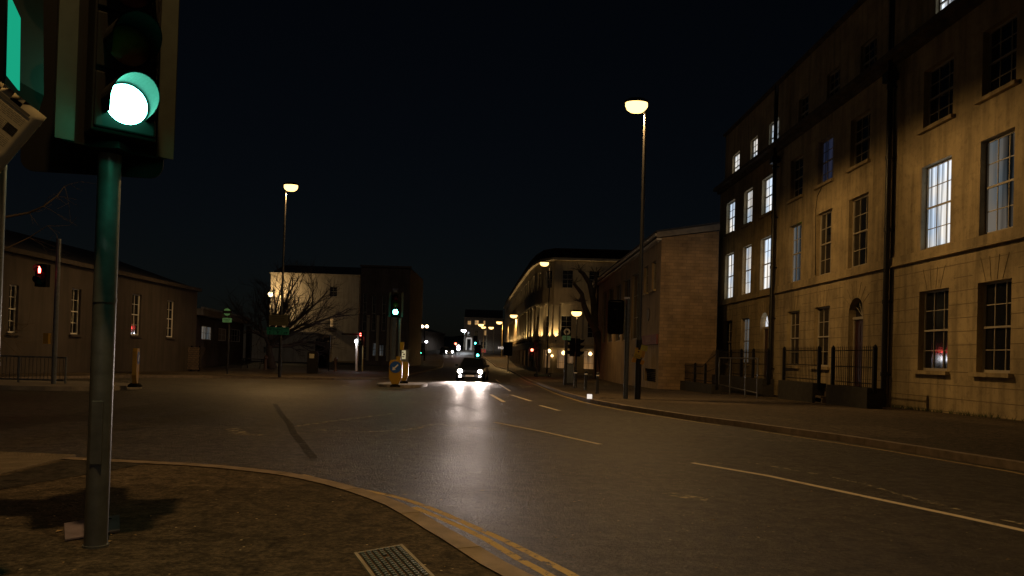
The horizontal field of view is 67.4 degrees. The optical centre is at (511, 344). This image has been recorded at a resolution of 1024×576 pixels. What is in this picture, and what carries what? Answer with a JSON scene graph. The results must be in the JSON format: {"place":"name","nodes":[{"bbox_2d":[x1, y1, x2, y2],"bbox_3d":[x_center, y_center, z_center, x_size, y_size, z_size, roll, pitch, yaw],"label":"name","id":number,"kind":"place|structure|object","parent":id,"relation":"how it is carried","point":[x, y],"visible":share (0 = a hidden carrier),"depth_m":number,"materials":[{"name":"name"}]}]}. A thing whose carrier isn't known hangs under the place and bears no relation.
{"place":"outdoors","nodes":[
{"label":"outdoors","id":0,"kind":"place"},
{"bbox_2d":[0,350,443,377],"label":"pavement","id":1,"kind":"structure","parent":0,"point":[433,360],"depth_m":55.71,"materials":[{"name":"concrete"}]},
{"bbox_2d":[0,229,201,373],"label":"brown rendered building","id":2,"kind":"structure","parent":1,"relation":"on","point":[156,316],"depth_m":37.44,"materials":[{"name":"painted render"},{"name":"slate"},{"name":"glass"}]},
{"bbox_2d":[6,285,21,335],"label":"window","id":3,"kind":"structure","parent":2,"relation":"in","point":[12,291],"depth_m":32.00,"materials":[{"name":"white paint"}]},
{"bbox_2d":[69,288,83,336],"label":"window","id":4,"kind":"structure","parent":2,"relation":"in","point":[75,292],"depth_m":36.69,"materials":[{"name":"white paint"}]},
{"bbox_2d":[130,294,142,337],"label":"window","id":5,"kind":"structure","parent":2,"relation":"in","point":[135,297],"depth_m":42.74,"materials":[{"name":"glass"}]},
{"bbox_2d":[165,300,176,338],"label":"window","id":6,"kind":"structure","parent":2,"relation":"in","point":[170,303],"depth_m":47.18,"materials":[{"name":"glass"}]},
{"bbox_2d":[187,346,204,370],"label":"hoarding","id":7,"kind":"object","parent":1,"relation":"on","point":[193,359],"visible":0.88,"depth_m":49.70,"materials":[{"name":"wood"}]},
{"bbox_2d":[196,307,251,366],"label":"pavilion","id":8,"kind":"structure","parent":1,"relation":"on","point":[211,331],"depth_m":66.09,"materials":[{"name":"brick"}]},
{"bbox_2d":[201,326,210,339],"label":"window","id":9,"kind":"structure","parent":8,"relation":"in","point":[206,331],"depth_m":62.25,"materials":[{"name":"glass"}]},
{"bbox_2d":[222,308,231,373],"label":"road sign","id":10,"kind":"object","parent":1,"relation":"on","point":[227,311],"visible":1,"depth_m":43.72,"materials":[{"name":"metal"}]},
{"bbox_2d":[243,330,331,361],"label":"annex","id":11,"kind":"object","parent":1,"relation":"on","point":[290,355],"visible":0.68,"depth_m":95.62,"materials":[{"name":"beige paint"}]},
{"bbox_2d":[278,182,298,376],"bbox_3d":[-11.647,-3.359,39.896,0.780,10.117,0.520,2,-1,-1],"label":"street lamp","id":12,"kind":"object","parent":1,"relation":"on","point":[291,186],"visible":1,"depth_m":39.84,"materials":[{"name":"metal"}]},
{"bbox_2d":[267,327,288,334],"bbox_3d":[-12.083,-0.698,39.720,1.149,0.387,0.178,2,-1,-1],"label":"direction sign","id":13,"kind":"object","parent":12,"relation":"attached to","point":[277,330],"visible":1,"depth_m":39.64,"materials":[{"name":"metal"}]},
{"bbox_2d":[269,314,288,325],"bbox_3d":[-12.048,-1.256,39.729,0.983,0.566,0.175,2,-1,-1],"label":"sign board","id":14,"kind":"object","parent":12,"relation":"attached to","point":[278,320],"visible":1,"depth_m":39.65,"materials":[{"name":"metal"}]},
{"bbox_2d":[213,256,389,368],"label":"bare tree","id":15,"kind":"object","parent":1,"relation":"on","point":[271,341],"visible":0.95,"depth_m":61.81,"materials":[{"name":"brown plant"}]},
{"bbox_2d":[307,351,318,373],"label":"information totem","id":16,"kind":"object","parent":1,"relation":"on","point":[312,361],"visible":1,"depth_m":51.81,"materials":[{"name":"black metal"}]},
{"bbox_2d":[270,265,360,360],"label":"pale building","id":17,"kind":"structure","parent":1,"relation":"on","point":[350,292],"depth_m":111.74,"materials":[{"name":"painted render"},{"name":"slate"},{"name":"glass"}]},
{"bbox_2d":[315,338,328,367],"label":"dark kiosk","id":18,"kind":"object","parent":1,"relation":"on","point":[323,362],"visible":0.52,"depth_m":69.77,"materials":[{"name":"black metal"}]},
{"bbox_2d":[342,332,363,370],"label":"traffic light","id":19,"kind":"object","parent":1,"relation":"on","point":[360,338],"visible":0.99,"depth_m":61.62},
{"bbox_2d":[358,265,422,365],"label":"brown building","id":20,"kind":"structure","parent":1,"relation":"on","point":[383,281],"depth_m":87.91,"materials":[{"name":"brick"}]},
{"bbox_2d":[361,293,366,331],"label":"window","id":21,"kind":"structure","parent":20,"relation":"in","point":[365,294],"depth_m":87.97,"materials":[{"name":"glass"}]},
{"bbox_2d":[370,295,375,331],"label":"window","id":22,"kind":"structure","parent":20,"relation":"in","point":[374,296],"depth_m":87.99,"materials":[{"name":"glass"}]},
{"bbox_2d":[380,295,385,331],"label":"window","id":23,"kind":"structure","parent":20,"relation":"in","point":[384,296],"depth_m":88.01,"materials":[{"name":"glass"}]},
{"bbox_2d":[391,288,398,359],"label":"banner column","id":24,"kind":"structure","parent":1,"relation":"on","point":[394,335],"depth_m":65.89,"materials":[{"name":"metal"}]},
{"bbox_2d":[0,460,498,575],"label":"pavement","id":25,"kind":"structure","parent":0,"point":[195,524],"depth_m":4.63,"materials":[{"name":"concrete"}]},
{"bbox_2d":[0,0,43,339],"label":"traffic light","id":26,"kind":"object","parent":25,"relation":"on","point":[21,48],"visible":0.92,"depth_m":3.18,"materials":[{"name":"metal"}]},
{"bbox_2d":[0,81,45,172],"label":"paper notice","id":27,"kind":"object","parent":26,"relation":"attached to","point":[21,120],"visible":1,"depth_m":2.98,"materials":[{"name":"paper"}]},
{"bbox_2d":[0,451,75,474],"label":"tactile paving","id":28,"kind":"structure","parent":25,"relation":"on","point":[10,462],"depth_m":7.04,"materials":[{"name":"concrete"}]},
{"bbox_2d":[0,457,164,488],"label":"pavement patch","id":29,"kind":"object","parent":25,"relation":"on","point":[62,469],"visible":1,"depth_m":6.44,"materials":[{"name":"concrete"}]},
{"bbox_2d":[64,515,119,540],"bbox_3d":[-2.427,1.059,4.455,0.292,0.052,0.357,2,-1,-31],"label":"metal plate","id":30,"kind":"object","parent":25,"relation":"on","point":[74,530],"visible":0.57,"depth_m":4.44,"materials":[{"name":"grey metal"}]},
{"bbox_2d":[20,0,179,548],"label":"traffic light","id":31,"kind":"object","parent":25,"relation":"on","point":[107,109],"visible":0.99,"depth_m":4.11,"materials":[{"name":"metal"}]},
{"bbox_2d":[90,401,103,464],"bbox_3d":[-2.222,0.472,4.108,0.060,0.340,0.012,2,-1,-1],"label":"access door","id":32,"kind":"structure","parent":31,"relation":"in","point":[97,406],"depth_m":4.10,"materials":[{"name":"metal"}]},
{"bbox_2d":[354,544,434,575],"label":"manhole cover","id":33,"kind":"object","parent":25,"relation":"on","point":[399,560],"visible":1,"depth_m":3.96,"materials":[{"name":"metal"}]},
{"bbox_2d":[5,0,857,339],"label":"sky","id":34,"kind":"structure","parent":0,"point":[459,143],"materials":[{"name":"black"}]},
{"bbox_2d":[0,340,1023,575],"bbox_3d":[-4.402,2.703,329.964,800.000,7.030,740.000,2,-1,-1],"label":"road","id":35,"kind":"structure","parent":0,"point":[654,530],"depth_m":8.25,"materials":[{"name":"asphalt"}]},
{"bbox_2d":[1,182,94,354],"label":"roadside tree","id":36,"kind":"object","parent":35,"relation":"on","point":[19,214],"visible":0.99,"depth_m":11.92,"materials":[{"name":"brown plant"}]},
{"bbox_2d":[0,379,141,390],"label":"traffic island","id":37,"kind":"structure","parent":35,"relation":"on","point":[31,385],"depth_m":20.89,"materials":[{"name":"concrete"}]},
{"bbox_2d":[0,355,66,383],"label":"guard rail","id":38,"kind":"object","parent":37,"relation":"on","point":[18,378],"visible":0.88,"depth_m":22.32,"materials":[{"name":"metal"}]},
{"bbox_2d":[32,238,61,383],"bbox_3d":[-13.205,-0.948,21.681,0.582,4.157,0.503,2,-1,-1],"label":"traffic light","id":39,"kind":"object","parent":37,"relation":"on","point":[41,278],"visible":0.99,"depth_m":21.81,"materials":[{"name":"metal"}]},
{"bbox_2d":[127,348,142,386],"bbox_3d":[-10.775,0.661,21.989,0.390,1.098,0.420,2,-1,-17],"label":"keep left bollard","id":40,"kind":"object","parent":37,"relation":"on","point":[135,365],"visible":1,"depth_m":21.82,"materials":[{"name":"yellow plastic"}]},
{"bbox_2d":[0,362,443,379],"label":"kerb","id":41,"kind":"structure","parent":35,"relation":"on","point":[115,376],"depth_m":38.09,"materials":[{"name":"concrete"}]},
{"bbox_2d":[63,457,534,575],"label":"kerb","id":42,"kind":"structure","parent":35,"relation":"on","point":[481,556],"depth_m":5.17,"materials":[{"name":"concrete"}]},
{"bbox_2d":[273,401,478,458],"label":"tar seams","id":43,"kind":"object","parent":35,"relation":"on","point":[304,446],"visible":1,"depth_m":10.83,"materials":[{"name":"black"}]},
{"bbox_2d":[377,382,427,387],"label":"traffic island","id":44,"kind":"structure","parent":35,"relation":"on","point":[407,385],"depth_m":32.04,"materials":[{"name":"concrete"}]},
{"bbox_2d":[388,292,403,359],"bbox_3d":[-4.838,-0.259,32.379,0.711,3.894,0.470,2,-1,-23],"label":"traffic light","id":45,"kind":"object","parent":44,"relation":"on","point":[396,302],"visible":0.98,"depth_m":32.47,"materials":[{"name":"metal"}]},
{"bbox_2d":[389,360,402,386],"bbox_3d":[-4.419,1.095,29.142,0.497,1.019,0.390,2,-1,-1],"label":"keep left bollard","id":46,"kind":"object","parent":44,"relation":"on","point":[395,372],"visible":1,"depth_m":29.08,"materials":[{"name":"yellow plastic"}]},
{"bbox_2d":[400,362,408,382],"bbox_3d":[-4.779,1.236,34.026,0.400,0.950,0.390,2,-1,-1],"label":"keep left bollard","id":47,"kind":"object","parent":44,"relation":"on","point":[405,369],"visible":0.79,"depth_m":33.97,"materials":[{"name":"yellow plastic"}]},
{"bbox_2d":[421,327,444,349],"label":"terrace","id":48,"kind":"structure","parent":35,"relation":"on","point":[434,339],"depth_m":175.11,"materials":[{"name":"stone"}]},
{"bbox_2d":[303,474,578,575],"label":"yellow lines","id":49,"kind":"object","parent":35,"relation":"on","point":[506,551],"visible":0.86,"depth_m":4.96,"materials":[{"name":"brown"}]},
{"bbox_2d":[455,357,489,381],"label":"car","id":50,"kind":"object","parent":35,"relation":"on","point":[473,368],"visible":1,"depth_m":47.71,"materials":[{"name":"grey paint"}]},
{"bbox_2d":[463,309,502,350],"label":"house","id":51,"kind":"structure","parent":35,"relation":"on","point":[473,319],"depth_m":178.01,"materials":[{"name":"stone"}]},
{"bbox_2d":[503,342,512,371],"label":"traffic light","id":52,"kind":"object","parent":35,"relation":"on","point":[507,349],"visible":1,"depth_m":74.83,"materials":[{"name":"black paint"}]},
{"bbox_2d":[8,455,1007,574],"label":"litter","id":53,"kind":"object","parent":35,"relation":"on","point":[507,525],"visible":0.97,"depth_m":5.07,"materials":[{"name":"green plant"}]},
{"bbox_2d":[225,384,1023,523],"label":"worn road markings","id":54,"kind":"object","parent":35,"relation":"on","point":[705,499],"visible":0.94,"depth_m":10.52,"materials":[{"name":"beige"}]},
{"bbox_2d":[481,355,1023,471],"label":"kerb","id":55,"kind":"structure","parent":35,"relation":"on","point":[967,457],"depth_m":12.25,"materials":[{"name":"concrete"}]},
{"bbox_2d":[490,380,1023,531],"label":"white lines","id":56,"kind":"object","parent":35,"relation":"on","point":[965,517],"visible":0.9,"depth_m":7.42,"materials":[{"name":"beige"}]},
{"bbox_2d":[524,380,1023,474],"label":"yellow lines","id":57,"kind":"object","parent":35,"relation":"on","point":[807,438],"visible":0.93,"depth_m":11.71,"materials":[{"name":"brown"}]},
{"bbox_2d":[481,351,1023,460],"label":"pavement","id":58,"kind":"structure","parent":0,"point":[995,437],"depth_m":17.13,"materials":[{"name":"concrete"}]},
{"bbox_2d":[528,336,538,376],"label":"traffic light","id":59,"kind":"object","parent":58,"relation":"on","point":[533,349],"visible":0.99,"depth_m":59.93,"materials":[{"name":"black paint"}]},
{"bbox_2d":[540,261,550,373],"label":"street lamp","id":60,"kind":"object","parent":58,"relation":"on","point":[544,263],"visible":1,"depth_m":73.03,"materials":[{"name":"metal"}]},
{"bbox_2d":[498,248,630,373],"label":"corner building","id":61,"kind":"structure","parent":58,"relation":"on","point":[527,303],"depth_m":79.41,"materials":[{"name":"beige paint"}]},
{"bbox_2d":[557,350,573,368],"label":"shop window","id":62,"kind":"structure","parent":61,"relation":"in","point":[560,357],"depth_m":78.55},
{"bbox_2d":[561,316,571,336],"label":"window","id":63,"kind":"structure","parent":61,"relation":"in","point":[566,321],"depth_m":78.59,"materials":[{"name":"glass"}]},
{"bbox_2d":[562,270,572,287],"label":"window","id":64,"kind":"structure","parent":61,"relation":"in","point":[566,283],"depth_m":78.66,"materials":[{"name":"glass"}]},
{"bbox_2d":[583,350,593,369],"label":"shop window","id":65,"kind":"structure","parent":61,"relation":"in","point":[588,360],"depth_m":78.51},
{"bbox_2d":[562,328,570,384],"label":"road sign","id":66,"kind":"object","parent":58,"relation":"on","point":[566,333],"visible":1,"depth_m":41.12,"materials":[{"name":"metal"}]},
{"bbox_2d":[567,363,573,384],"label":"street cabinet","id":67,"kind":"object","parent":58,"relation":"on","point":[570,367],"visible":0.73,"depth_m":42.00,"materials":[{"name":"metal"}]},
{"bbox_2d":[568,336,584,369],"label":"traffic light","id":68,"kind":"object","parent":58,"relation":"on","point":[578,347],"visible":0.85,"depth_m":49.90,"materials":[{"name":"black paint"}]},
{"bbox_2d":[568,262,604,372],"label":"pollarded tree","id":69,"kind":"object","parent":58,"relation":"on","point":[592,319],"visible":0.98,"depth_m":59.86,"materials":[{"name":"brown plant"}]},
{"bbox_2d":[607,297,630,398],"bbox_3d":[3.298,0.099,23.827,0.588,3.162,0.494,1,-1,29],"label":"traffic light","id":70,"kind":"object","parent":58,"relation":"on","point":[615,324],"visible":1,"depth_m":23.78,"materials":[{"name":"metal"}]},
{"bbox_2d":[625,97,648,398],"bbox_3d":[3.737,-2.969,23.795,0.751,9.318,0.500,2,-1,-1],"label":"street lamp","id":71,"kind":"object","parent":58,"relation":"on","point":[636,105],"visible":0.98,"depth_m":23.74,"materials":[{"name":"metal"}]},
{"bbox_2d":[632,345,647,364],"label":"yellow notices","id":72,"kind":"object","parent":71,"relation":"attached to","point":[639,354],"visible":1,"depth_m":23.61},
{"bbox_2d":[592,222,719,389],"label":"hall","id":73,"kind":"structure","parent":58,"relation":"on","point":[679,299],"depth_m":37.80,"materials":[{"name":"brick"},{"name":"stone"},{"name":"slate"}]},
{"bbox_2d":[603,292,606,342],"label":"window","id":74,"kind":"structure","parent":73,"relation":"in","point":[605,294],"depth_m":59.00,"materials":[{"name":"black glass"}]},
{"bbox_2d":[623,278,629,340],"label":"window","id":75,"kind":"structure","parent":73,"relation":"in","point":[627,283],"depth_m":49.19,"materials":[{"name":"black glass"}]},
{"bbox_2d":[632,273,638,339],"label":"window","id":76,"kind":"structure","parent":73,"relation":"in","point":[636,277],"depth_m":45.41,"materials":[{"name":"black glass"}]},
{"bbox_2d":[680,349,721,393],"bbox_3d":[8.507,1.415,36.704,0.450,2.339,9.408,2,-1,-1],"label":"iron railing","id":77,"kind":"object","parent":58,"relation":"on","point":[693,385],"visible":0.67,"depth_m":33.81,"materials":[{"name":"metal"}]},
{"bbox_2d":[718,357,758,398],"bbox_3d":[8.867,1.359,30.314,0.052,1.695,4.959,2,-1,-1],"label":"steel barrier","id":78,"kind":"object","parent":58,"relation":"on","point":[744,389],"visible":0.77,"depth_m":29.73,"materials":[{"name":"metal"}]},
{"bbox_2d":[713,348,773,396],"bbox_3d":[10.094,1.372,34.033,0.450,2.394,7.456,2,-1,-1],"label":"iron railing","id":79,"kind":"object","parent":58,"relation":"on","point":[766,386],"visible":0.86,"depth_m":32.58,"materials":[{"name":"metal"}]},
{"bbox_2d":[713,77,785,378],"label":"terraced house","id":80,"kind":"structure","parent":58,"relation":"on","point":[743,189],"depth_m":37.80,"materials":[{"name":"stone"}]},
{"bbox_2d":[720,321,731,364],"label":"window","id":81,"kind":"structure","parent":80,"relation":"in","point":[729,323],"depth_m":40.83,"materials":[{"name":"glass"}]},
{"bbox_2d":[723,201,734,237],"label":"window","id":82,"kind":"structure","parent":80,"relation":"in","point":[732,206],"depth_m":40.77,"materials":[{"name":"glass"}]},
{"bbox_2d":[727,253,733,298],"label":"window","id":83,"kind":"structure","parent":80,"relation":"in","point":[730,257],"depth_m":40.85,"materials":[{"name":"glass"}]},
{"bbox_2d":[737,318,748,365],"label":"window","id":84,"kind":"structure","parent":80,"relation":"in","point":[746,321],"depth_m":37.89,"materials":[{"name":"glass"}]},
{"bbox_2d":[740,189,752,228],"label":"window","id":85,"kind":"structure","parent":80,"relation":"in","point":[749,194],"depth_m":37.91,"materials":[{"name":"glass"}]},
{"bbox_2d":[745,246,750,293],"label":"window","id":86,"kind":"structure","parent":80,"relation":"in","point":[748,249],"depth_m":37.95,"materials":[{"name":"glass"}]},
{"bbox_2d":[758,176,771,218],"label":"window","id":87,"kind":"structure","parent":80,"relation":"in","point":[768,184],"depth_m":35.25,"materials":[{"name":"glass"}]},
{"bbox_2d":[763,237,770,289],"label":"window","id":88,"kind":"structure","parent":80,"relation":"in","point":[767,242],"depth_m":35.24,"materials":[{"name":"glass"}]},
{"bbox_2d":[778,345,825,402],"bbox_3d":[10.189,1.222,27.088,0.450,2.361,3.293,2,-1,-1],"label":"iron railing","id":89,"kind":"object","parent":58,"relation":"on","point":[799,390],"visible":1,"depth_m":26.72,"materials":[{"name":"metal"}]},
{"bbox_2d":[768,0,904,406],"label":"terraced house","id":90,"kind":"structure","parent":58,"relation":"on","point":[829,145],"depth_m":27.75,"materials":[{"name":"stone"}]},
{"bbox_2d":[787,311,799,367],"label":"window","id":91,"kind":"structure","parent":90,"relation":"in","point":[795,316],"depth_m":31.57,"materials":[{"name":"glass"}]},
{"bbox_2d":[786,155,803,203],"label":"window","id":92,"kind":"structure","parent":90,"relation":"in","point":[798,166],"depth_m":31.65,"materials":[{"name":"glass"}]},
{"bbox_2d":[792,223,801,281],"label":"window","id":93,"kind":"structure","parent":90,"relation":"in","point":[797,230],"depth_m":31.61,"materials":[{"name":"glass"}]},
{"bbox_2d":[801,94,808,119],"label":"window","id":94,"kind":"structure","parent":90,"relation":"in","point":[805,101],"depth_m":31.65,"materials":[{"name":"glass"}]},
{"bbox_2d":[809,306,829,369],"bbox_3d":[11.540,-0.242,28.536,0.340,2.335,1.629,2,-1,-1],"label":"window","id":95,"kind":"structure","parent":90,"relation":"in","point":[823,312],"depth_m":28.71,"materials":[{"name":"glass"}]},
{"bbox_2d":[813,135,833,189],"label":"window","id":96,"kind":"structure","parent":90,"relation":"in","point":[828,145],"depth_m":28.84,"materials":[{"name":"glass"}]},
{"bbox_2d":[819,210,831,275],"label":"window","id":97,"kind":"structure","parent":90,"relation":"in","point":[826,218],"depth_m":28.82,"materials":[{"name":"glass"}]},
{"bbox_2d":[829,67,839,97],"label":"window","id":98,"kind":"structure","parent":90,"relation":"in","point":[834,77],"depth_m":28.84,"materials":[{"name":"glass"}]},
{"bbox_2d":[845,112,870,172],"bbox_3d":[11.772,-6.856,25.878,0.340,1.795,1.638,2,-1,-1],"label":"window","id":99,"kind":"structure","parent":90,"relation":"in","point":[862,125],"depth_m":26.07,"materials":[{"name":"glass"}]},
{"bbox_2d":[854,320,862,386],"bbox_3d":[11.736,0.358,25.780,0.065,2.350,0.940,2,-1,-1],"label":"door","id":100,"kind":"structure","parent":90,"relation":"in","point":[858,324],"depth_m":25.95,"materials":[{"name":"red paint"}]},
{"bbox_2d":[852,194,867,266],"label":"window","id":101,"kind":"structure","parent":90,"relation":"in","point":[860,206],"depth_m":26.05,"materials":[{"name":"glass"}]},
{"bbox_2d":[863,36,876,70],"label":"window","id":102,"kind":"structure","parent":90,"relation":"in","point":[870,49],"depth_m":26.09,"materials":[{"name":"glass"}]},
{"bbox_2d":[826,344,882,408],"bbox_3d":[10.244,1.148,23.069,0.450,2.284,2.864,2,-1,-1],"label":"iron railing","id":103,"kind":"object","parent":58,"relation":"on","point":[867,397],"visible":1,"depth_m":22.62,"materials":[{"name":"metal"}]},
{"bbox_2d":[880,0,1023,420],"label":"terraced house","id":104,"kind":"structure","parent":58,"relation":"on","point":[957,294],"depth_m":20.19,"materials":[{"name":"stone"}]},
{"bbox_2d":[911,289,949,374],"bbox_3d":[11.639,-0.342,21.161,0.340,2.335,1.687,2,-1,-1],"label":"window","id":105,"kind":"structure","parent":104,"relation":"in","point":[935,343],"depth_m":21.32,"materials":[{"name":"glass"}]},
{"bbox_2d":[916,56,954,134],"bbox_3d":[11.835,-6.918,21.253,0.340,1.795,1.687,2,-1,-1],"label":"window","id":106,"kind":"structure","parent":104,"relation":"in","point":[941,77],"depth_m":21.40,"materials":[{"name":"glass"}]},
{"bbox_2d":[926,157,951,248],"bbox_3d":[11.859,-3.869,21.212,0.065,2.370,1.447,2,-1,-1],"label":"window","id":107,"kind":"structure","parent":104,"relation":"in","point":[938,208],"depth_m":21.39,"materials":[{"name":"glass"}]},
{"bbox_2d":[968,279,1012,377],"bbox_3d":[11.675,-0.377,18.552,0.340,2.335,1.521,2,-1,-1],"label":"window","id":108,"kind":"structure","parent":104,"relation":"in","point":[997,295],"depth_m":18.69,"materials":[{"name":"glass"}]},
{"bbox_2d":[974,14,1018,104],"bbox_3d":[11.870,-6.954,18.644,0.340,1.795,1.521,2,-1,-1],"label":"window","id":109,"kind":"structure","parent":104,"relation":"in","point":[1003,39],"depth_m":18.77,"materials":[{"name":"glass"}]},
{"bbox_2d":[985,130,1014,233],"bbox_3d":[11.894,-3.905,18.603,0.065,2.370,1.281,2,-1,-1],"label":"window","id":110,"kind":"structure","parent":104,"relation":"in","point":[1000,150],"depth_m":18.76,"materials":[{"name":"glass"}]},
{"bbox_2d":[885,404,1023,420],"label":"weeds","id":111,"kind":"object","parent":58,"relation":"on","point":[937,411],"visible":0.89,"depth_m":20.07,"materials":[{"name":"green plant"}]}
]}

